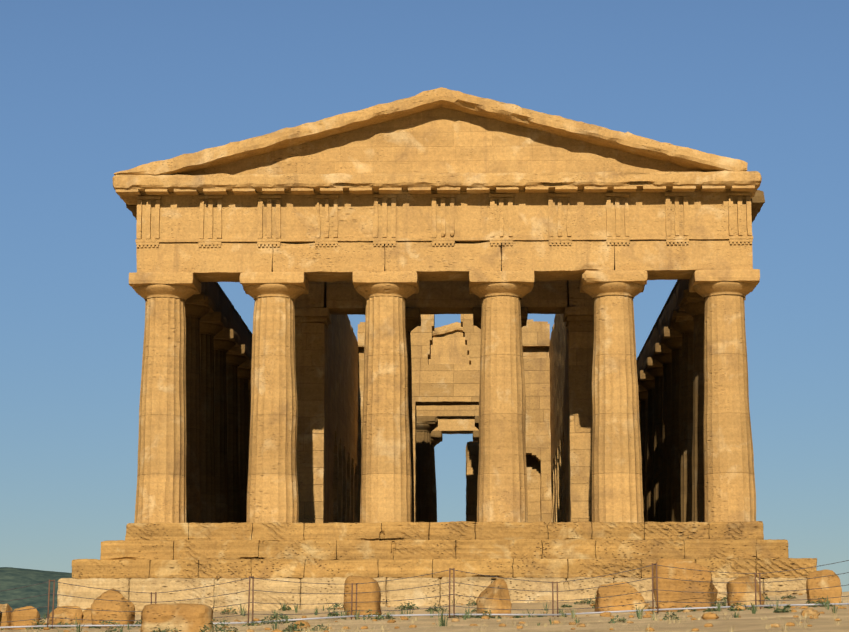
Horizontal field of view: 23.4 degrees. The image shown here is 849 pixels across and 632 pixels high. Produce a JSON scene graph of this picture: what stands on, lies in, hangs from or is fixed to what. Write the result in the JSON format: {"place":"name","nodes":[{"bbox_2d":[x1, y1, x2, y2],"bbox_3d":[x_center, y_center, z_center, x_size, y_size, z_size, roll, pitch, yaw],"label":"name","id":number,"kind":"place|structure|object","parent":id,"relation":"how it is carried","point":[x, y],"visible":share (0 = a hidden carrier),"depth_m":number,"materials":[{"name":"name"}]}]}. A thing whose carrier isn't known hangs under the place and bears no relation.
{"place":"outdoors","nodes":[
{"label":"outdoors","id":0,"kind":"place"},
{"bbox_2d":[0,567,71,617],"bbox_3d":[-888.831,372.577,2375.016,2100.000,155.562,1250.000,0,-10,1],"label":"hill terrain","id":1,"kind":"structure","parent":0,"point":[12,578],"depth_m":2191.09,"materials":[{"name":"green plant"}]},
{"bbox_2d":[0,591,848,631],"bbox_3d":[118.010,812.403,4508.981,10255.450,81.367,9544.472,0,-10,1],"label":"ground","id":2,"kind":"structure","parent":0,"point":[748,621],"depth_m":40.35,"materials":[{"name":"soil"}]},
{"bbox_2d":[47,563,760,628],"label":"fence posts","id":3,"kind":"object","parent":2,"relation":"on","point":[155,593],"visible":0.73,"depth_m":44.04,"materials":[{"name":"metal"}]},
{"bbox_2d":[0,558,841,631],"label":"boulder","id":4,"kind":"object","parent":2,"relation":"on","point":[182,617],"visible":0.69,"depth_m":45.94,"materials":[{"name":"stone"}]},
{"bbox_2d":[0,591,841,631],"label":"grass tufts","id":5,"kind":"object","parent":2,"relation":"on","point":[827,604],"visible":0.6,"depth_m":43.75,"materials":[{"name":"green plant"}]},
{"bbox_2d":[0,603,848,627],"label":"low fence rail","id":6,"kind":"object","parent":2,"relation":"on","point":[439,615],"visible":0.81,"depth_m":43.98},
{"bbox_2d":[5,593,845,631],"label":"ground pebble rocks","id":7,"kind":"object","parent":2,"relation":"on","point":[710,615],"visible":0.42,"depth_m":39.29,"materials":[{"name":"stone"}]},
{"bbox_2d":[57,577,806,614],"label":"foundation wall","id":8,"kind":"structure","parent":2,"relation":"on","point":[290,597],"depth_m":52.22,"materials":[{"name":"beige stone"}]},
{"bbox_2d":[72,521,816,579],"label":"temple crepidoma steps","id":9,"kind":"structure","parent":8,"relation":"on","point":[300,550],"depth_m":53.21,"materials":[{"name":"beige stone"}]},
{"bbox_2d":[129,269,759,522],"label":"front columns","id":10,"kind":"structure","parent":9,"relation":"on","point":[617,490],"depth_m":54.89,"materials":[{"name":"beige stone"}]},
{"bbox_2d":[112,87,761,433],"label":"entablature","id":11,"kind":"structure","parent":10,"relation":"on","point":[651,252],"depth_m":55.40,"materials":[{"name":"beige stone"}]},
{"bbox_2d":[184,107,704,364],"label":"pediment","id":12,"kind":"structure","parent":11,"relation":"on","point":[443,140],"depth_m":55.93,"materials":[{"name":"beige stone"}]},
{"bbox_2d":[23,610,843,631],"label":"dry grass tufts","id":13,"kind":"object","parent":2,"relation":"on","point":[382,628],"visible":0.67,"depth_m":35.59,"materials":[{"name":"beige plant"}]},
{"bbox_2d":[0,560,848,622],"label":"fence wires","id":14,"kind":"object","parent":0,"point":[436,596],"visible":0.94,"depth_m":44.07,"materials":[{"name":"grey metal"}]},
{"bbox_2d":[0,0,848,591],"label":"sky","id":15,"kind":"structure","parent":0,"point":[91,91],"materials":[{"name":"blue"}]},
{"bbox_2d":[116,185,754,247],"bbox_3d":[0.777,0.667,74.787,17.218,1.519,40.180,0,-10,1],"label":"frieze","id":16,"kind":"object","parent":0,"point":[211,194],"visible":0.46,"depth_m":55.40,"materials":[{"name":"beige stone"}]},
{"bbox_2d":[294,280,593,523],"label":"inner temple walls","id":17,"kind":"structure","parent":0,"point":[329,358],"depth_m":66.36,"materials":[{"name":"beige stone"}]},
{"bbox_2d":[185,290,745,522],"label":"side columns","id":18,"kind":"structure","parent":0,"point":[670,376],"depth_m":64.09,"materials":[{"name":"brown stone"}]},
{"bbox_2d":[126,190,764,375],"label":"side entablature","id":19,"kind":"structure","parent":18,"relation":"on","point":[224,305],"depth_m":64.23,"materials":[{"name":"brown stone"}]}
]}

